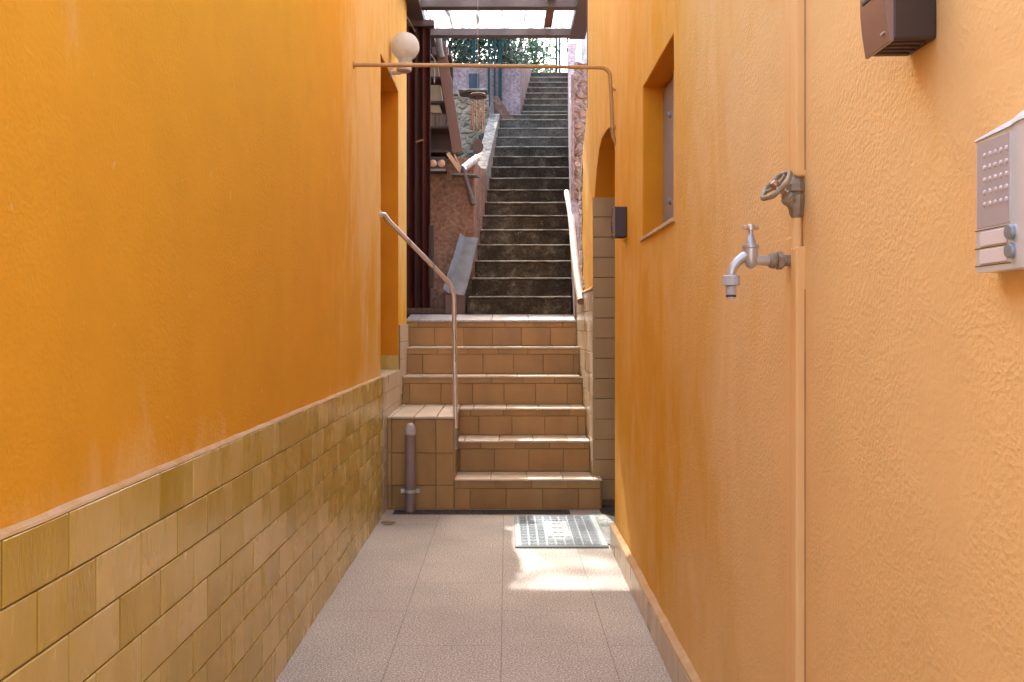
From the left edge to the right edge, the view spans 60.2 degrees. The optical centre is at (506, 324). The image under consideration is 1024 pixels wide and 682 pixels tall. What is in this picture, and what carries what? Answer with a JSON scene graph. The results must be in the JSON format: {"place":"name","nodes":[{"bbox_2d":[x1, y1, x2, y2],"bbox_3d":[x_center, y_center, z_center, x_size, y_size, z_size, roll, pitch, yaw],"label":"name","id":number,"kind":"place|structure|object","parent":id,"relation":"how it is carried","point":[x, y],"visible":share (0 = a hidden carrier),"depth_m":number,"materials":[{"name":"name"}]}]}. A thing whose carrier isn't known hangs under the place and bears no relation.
{"place":"outdoors","nodes":[
{"label":"outdoors","id":0,"kind":"place"},
{"bbox_2d":[445,295,466,312],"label":"wooden block","id":1,"kind":"structure","parent":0,"point":[461,303],"depth_m":7.60,"materials":[{"name":"brown wood"}]},
{"bbox_2d":[443,233,477,295],"bbox_3d":[-0.385,-0.537,7.803,0.193,0.587,0.530,0,0,15],"label":"metal channel","id":2,"kind":"object","parent":1,"relation":"on","point":[459,271],"visible":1,"depth_m":7.76,"materials":[{"name":"grey metal"}]},
{"bbox_2d":[275,509,671,681],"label":"alley floor","id":3,"kind":"structure","parent":0,"point":[447,598],"depth_m":3.65,"materials":[{"name":"tile"}]},
{"bbox_2d":[393,510,569,514],"bbox_3d":[-0.160,1.201,5.625,1.120,0.018,0.100,0,0,0],"label":"drain channel","id":4,"kind":"object","parent":3,"relation":"on","point":[487,512],"visible":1,"depth_m":5.60,"materials":[{"name":"black metal"}]},
{"bbox_2d":[401,423,419,512],"bbox_3d":[-0.617,0.915,5.673,0.120,0.569,0.114,0,0,0],"label":"vent pipe","id":5,"kind":"object","parent":4,"relation":"on","point":[410,490],"visible":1,"depth_m":5.63,"materials":[{"name":"silver metal"}]},
{"bbox_2d":[514,515,608,547],"bbox_3d":[0.296,1.193,5.117,0.503,0.014,0.765,0,0,0],"label":"doormat","id":6,"kind":"object","parent":3,"relation":"on","point":[557,531],"visible":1,"depth_m":5.05,"materials":[{"name":"rubber"}]},
{"bbox_2d":[583,512,614,544],"bbox_3d":[0.593,1.195,5.190,0.215,0.008,0.820,0,0,0],"label":"cement patch","id":7,"kind":"object","parent":3,"relation":"on","point":[605,521],"visible":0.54,"depth_m":5.34,"materials":[{"name":"grey concrete"}]},
{"bbox_2d":[387,314,601,508],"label":"tiled staircase","id":8,"kind":"structure","parent":0,"point":[523,441],"depth_m":6.30,"materials":[{"name":"brown tile"}]},
{"bbox_2d":[447,38,566,71],"label":"sky","id":9,"kind":"structure","parent":0,"point":[563,47],"materials":[{"name":"white"}]},
{"bbox_2d":[599,505,614,515],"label":"passage floor","id":10,"kind":"structure","parent":0,"point":[608,509],"depth_m":5.68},
{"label":"hillside","id":11,"kind":"structure","parent":0,"visible":0},
{"bbox_2d":[407,7,468,317],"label":"shed","id":12,"kind":"structure","parent":11,"relation":"on","point":[433,49],"depth_m":7.59,"materials":[{"name":"brown wood"}]},
{"bbox_2d":[407,158,486,312],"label":"retaining wall","id":13,"kind":"structure","parent":11,"relation":"on","point":[454,213],"depth_m":8.08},
{"bbox_2d":[431,157,446,173],"bbox_3d":[-0.662,-1.445,8.022,0.235,0.140,0.112,0,0,0],"label":"meter box","id":14,"kind":"object","parent":13,"relation":"attached to","point":[438,165],"visible":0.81,"depth_m":7.98,"materials":[{"name":"grey plastic"}]},
{"bbox_2d":[431,54,454,157],"bbox_3d":[-0.735,-2.020,8.114,0.530,0.960,0.248,0,0,0],"label":"shelf unit","id":15,"kind":"object","parent":13,"relation":"on","point":[440,142],"visible":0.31,"depth_m":8.17,"materials":[{"name":"brown wood"}]},
{"bbox_2d":[431,61,439,75],"bbox_3d":[-0.655,-2.319,8.095,0.090,0.150,0.150,0,0,0],"label":"cream box","id":16,"kind":"object","parent":15,"relation":"on","point":[437,73],"visible":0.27,"depth_m":8.02,"materials":[{"name":"beige"}]},
{"bbox_2d":[434,114,436,125],"bbox_3d":[-0.649,-1.852,8.090,0.017,0.118,0.140,0,0,0],"label":"book","id":17,"kind":"object","parent":15,"relation":"on","point":[435,119],"visible":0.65,"depth_m":8.02,"materials":[{"name":"paper"}]},
{"bbox_2d":[431,85,442,100],"bbox_3d":[-0.640,-2.099,8.095,0.120,0.150,0.150,0,0,0],"label":"cream box","id":18,"kind":"object","parent":15,"relation":"on","point":[436,93],"visible":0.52,"depth_m":8.02,"materials":[{"name":"beige cardboard"}]},
{"bbox_2d":[443,114,445,125],"bbox_3d":[-0.566,-1.852,8.090,0.017,0.118,0.140,0,0,0],"label":"book","id":19,"kind":"object","parent":15,"relation":"on","point":[444,119],"visible":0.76,"depth_m":8.02,"materials":[{"name":"paper"}]},
{"bbox_2d":[435,41,462,153],"bbox_3d":[-0.520,-2.040,7.940,0.253,1.014,0.040,0,0,7],"label":"leaning board","id":20,"kind":"object","parent":15,"relation":"on","point":[451,113],"visible":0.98,"depth_m":7.92,"materials":[{"name":"wood"}]},
{"bbox_3d":[-0.608,-1.852,8.090,0.017,0.118,0.140,0,0,0],"label":"book","id":21,"kind":"object","parent":15,"relation":"on","visible":0},
{"bbox_2d":[431,105,441,114],"bbox_3d":[-0.645,-1.956,8.095,0.109,0.075,0.150,0,0,0],"label":"cream box","id":22,"kind":"object","parent":21,"relation":"on","point":[436,109],"visible":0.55,"depth_m":8.02,"materials":[{"name":"beige cardboard"}]},
{"bbox_2d":[451,173,479,177],"bbox_3d":[-0.370,-1.345,7.997,0.260,0.021,0.155,0,0,0],"label":"metal bracket","id":23,"kind":"object","parent":13,"relation":"attached to","point":[461,174],"visible":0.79,"depth_m":7.96,"materials":[{"name":"metal"}]},
{"bbox_2d":[446,152,460,171],"bbox_3d":[-0.473,-1.471,7.951,0.146,0.204,0.018,0,0,-10],"label":"wooden stick","id":24,"kind":"object","parent":23,"relation":"on","point":[454,162],"visible":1,"depth_m":7.95,"materials":[{"name":"orange wood"}]},
{"bbox_2d":[461,168,475,205],"bbox_3d":[-0.346,-1.235,7.925,0.151,0.345,0.049,0,0,29],"label":"brown tube","id":25,"kind":"object","parent":23,"relation":"attached to","point":[468,187],"visible":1,"depth_m":7.91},
{"bbox_2d":[461,155,479,170],"bbox_3d":[-0.332,-1.459,8.008,0.204,0.174,0.072,0,0,-38],"label":"silver duct","id":26,"kind":"object","parent":25,"relation":"attached to","point":[470,162],"visible":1,"depth_m":7.99,"materials":[{"name":"silver metal"}]},
{"bbox_2d":[453,88,514,157],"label":"stone wall","id":27,"kind":"structure","parent":11,"relation":"on","point":[468,137],"depth_m":11.30,"materials":[{"name":"stone"}]},
{"bbox_2d":[472,38,501,105],"bbox_3d":[-0.060,-3.700,12.100,1.780,1.400,0.080,0,0,0],"label":"steel frame","id":28,"kind":"object","parent":11,"relation":"on","point":[499,62],"visible":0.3,"depth_m":12.10,"materials":[{"name":"teal paint"}]},
{"bbox_2d":[442,38,537,71],"bbox_3d":[-1.901,-9.527,18.709,5.687,10.675,5.668,0,0,0],"label":"broadleaf tree","id":29,"kind":"object","parent":11,"relation":"on","point":[462,47],"visible":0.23,"depth_m":17.89,"materials":[{"name":"green plant"}]},
{"bbox_2d":[453,67,530,113],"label":"mauve wall","id":30,"kind":"structure","parent":11,"relation":"on","point":[515,83],"depth_m":12.20,"materials":[{"name":"paint"}]},
{"bbox_2d":[525,38,547,63],"bbox_3d":[0.427,-3.845,12.400,0.437,0.500,0.018,0,0,0],"label":"stay wire","id":31,"kind":"object","parent":30,"relation":"attached to","point":[536,51],"visible":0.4,"depth_m":12.39,"materials":[{"name":"metal"}]},
{"bbox_2d":[469,114,571,316],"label":"concrete staircase","id":32,"kind":"structure","parent":11,"relation":"on","point":[523,264],"depth_m":8.95,"materials":[{"name":"grey concrete"}]},
{"bbox_2d":[478,114,499,189],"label":"stair kerb","id":33,"kind":"structure","parent":32,"relation":"attached to","point":[487,153],"depth_m":10.27,"materials":[{"name":"concrete"}]},
{"bbox_2d":[493,38,563,71],"bbox_3d":[0.330,-5.745,20.021,1.967,3.105,1.917,0,0,0],"label":"broadleaf tree","id":34,"kind":"object","parent":11,"relation":"on","point":[536,45],"visible":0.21,"depth_m":19.69,"materials":[{"name":"green plant"}]},
{"bbox_2d":[521,72,567,114],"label":"concrete staircase","id":35,"kind":"structure","parent":11,"relation":"on","point":[546,92],"depth_m":13.41,"materials":[{"name":"grey concrete"}]},
{"bbox_2d":[525,38,567,71],"bbox_3d":[1.408,-6.403,22.948,3.414,4.329,2.271,0,0,0],"label":"bare tree","id":36,"kind":"object","parent":11,"relation":"on","point":[562,52],"visible":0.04,"depth_m":22.93,"materials":[{"name":"plant"}]},
{"bbox_2d":[555,38,560,71],"bbox_3d":[0.915,-5.550,15.750,0.096,2.900,0.040,0,0,0],"label":"gate post","id":37,"kind":"object","parent":11,"relation":"on","point":[556,53],"depth_m":15.73,"materials":[{"name":"grey metal"}]},
{"bbox_2d":[568,38,586,323],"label":"mauve wall","id":38,"kind":"structure","parent":11,"relation":"on","point":[577,93],"depth_m":8.33,"materials":[{"name":"concrete"}]},
{"bbox_2d":[564,190,583,304],"bbox_3d":[0.609,-0.749,7.698,0.136,1.213,2.425,0,0,2],"label":"wooden rail","id":39,"kind":"object","parent":38,"relation":"attached to","point":[575,265],"visible":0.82,"depth_m":7.27,"materials":[{"name":"white wood"}]},
{"bbox_2d":[575,33,586,63],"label":"white wall","id":40,"kind":"structure","parent":11,"relation":"on","point":[581,53],"depth_m":8.46,"materials":[{"name":"white paint"}]},
{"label":"ground","id":41,"kind":"structure","parent":0,"visible":0},
{"bbox_2d":[0,0,407,681],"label":"house","id":42,"kind":"structure","parent":41,"relation":"on","point":[202,308],"depth_m":2.20,"materials":[{"name":"orange paint"}]},
{"bbox_2d":[390,32,418,77],"bbox_3d":[-0.692,-1.826,6.000,0.197,0.308,0.190,0,0,0],"label":"wall lamp","id":43,"kind":"object","parent":42,"relation":"attached to","point":[405,47],"visible":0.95,"depth_m":5.95,"materials":[{"name":"white glass"}]},
{"bbox_2d":[380,210,457,448],"bbox_3d":[-0.561,0.052,5.653,0.559,1.531,0.078,0,0,-29],"label":"handrail","id":44,"kind":"object","parent":42,"relation":"attached to","point":[412,245],"visible":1,"depth_m":5.78,"materials":[{"name":"metal"}]},
{"bbox_2d":[577,0,1023,681],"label":"house","id":45,"kind":"structure","parent":41,"relation":"on","point":[807,464],"depth_m":1.71,"materials":[{"name":"orange paint"}]},
{"bbox_2d":[353,61,615,146],"bbox_3d":[-0.091,-1.150,4.624,1.410,0.450,0.042,0,0,-6],"label":"overhead pipe","id":46,"kind":"object","parent":45,"relation":"attached to","point":[604,68],"visible":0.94,"depth_m":4.62,"materials":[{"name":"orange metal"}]},
{"bbox_2d":[405,0,586,38],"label":"canopy","id":47,"kind":"object","parent":45,"relation":"attached to","point":[509,18],"visible":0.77,"depth_m":7.49,"materials":[{"name":"metal"}]},
{"bbox_2d":[407,20,434,307],"bbox_3d":[-0.725,-1.323,7.306,0.250,2.375,0.128,0,0,0],"label":"folding door","id":48,"kind":"structure","parent":47,"relation":"attached to","point":[420,270],"depth_m":7.32,"materials":[{"name":"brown wood"}]},
{"bbox_2d":[407,16,434,82],"bbox_3d":[-0.719,-2.312,7.486,0.021,0.326,0.792,0,0,12],"label":"hanging cable","id":49,"kind":"object","parent":47,"relation":"hanging from","point":[431,55],"visible":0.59,"depth_m":7.78,"materials":[{"name":"metal"}]},
{"bbox_2d":[435,38,444,58],"bbox_3d":[-0.599,-2.490,7.900,0.093,0.226,0.058,0,0,0],"label":"downspout","id":50,"kind":"object","parent":47,"relation":"attached to","point":[439,47],"visible":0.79,"depth_m":7.88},
{"bbox_2d":[469,92,486,152],"bbox_3d":[-0.208,-1.785,6.370,0.134,1.490,0.134,0,0,0],"label":"wind chime","id":51,"kind":"object","parent":47,"relation":"hanging from","point":[477,146],"visible":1,"depth_m":6.37,"materials":[{"name":"brown metal"}]},
{"bbox_2d":[587,0,587,107],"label":"downpipe","id":52,"kind":"object","parent":45,"relation":"attached to","point":[587,53],"visible":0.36,"depth_m":6.34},
{"bbox_2d":[610,206,626,238],"bbox_3d":[0.544,-0.493,4.292,0.072,0.151,0.084,0,0,0],"label":"key box","id":53,"kind":"object","parent":45,"relation":"attached to","point":[618,223],"visible":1,"depth_m":4.25,"materials":[{"name":"brown plastic"}]},
{"bbox_2d":[663,70,673,222],"bbox_3d":[0.677,-0.688,3.586,0.045,0.625,0.372,0,0,0],"label":"window","id":54,"kind":"structure","parent":45,"relation":"in","point":[668,94],"depth_m":3.65,"materials":[{"name":"grey paint"}]},
{"bbox_2d":[722,224,790,298],"bbox_3d":[0.498,-0.125,1.760,0.137,0.148,0.036,0,0,0],"label":"tap","id":55,"kind":"object","parent":45,"relation":"attached to","point":[749,257],"visible":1,"depth_m":1.75,"materials":[{"name":"silver metal"}]},
{"bbox_2d":[760,170,804,249],"bbox_3d":[0.544,-0.222,1.722,0.093,0.155,0.076,0,0,0],"label":"stop valve","id":56,"kind":"object","parent":45,"relation":"attached to","point":[792,196],"visible":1,"depth_m":1.72,"materials":[{"name":"grey metal"}]},
{"bbox_2d":[860,0,935,58],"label":"key box","id":57,"kind":"object","parent":45,"relation":"attached to","point":[898,27],"visible":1,"depth_m":1.19,"materials":[{"name":"brown plastic"}]},
{"bbox_2d":[975,110,1023,272],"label":"intercom","id":58,"kind":"object","parent":45,"relation":"attached to","point":[999,231],"visible":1,"depth_m":0.99,"materials":[{"name":"silver metal"}]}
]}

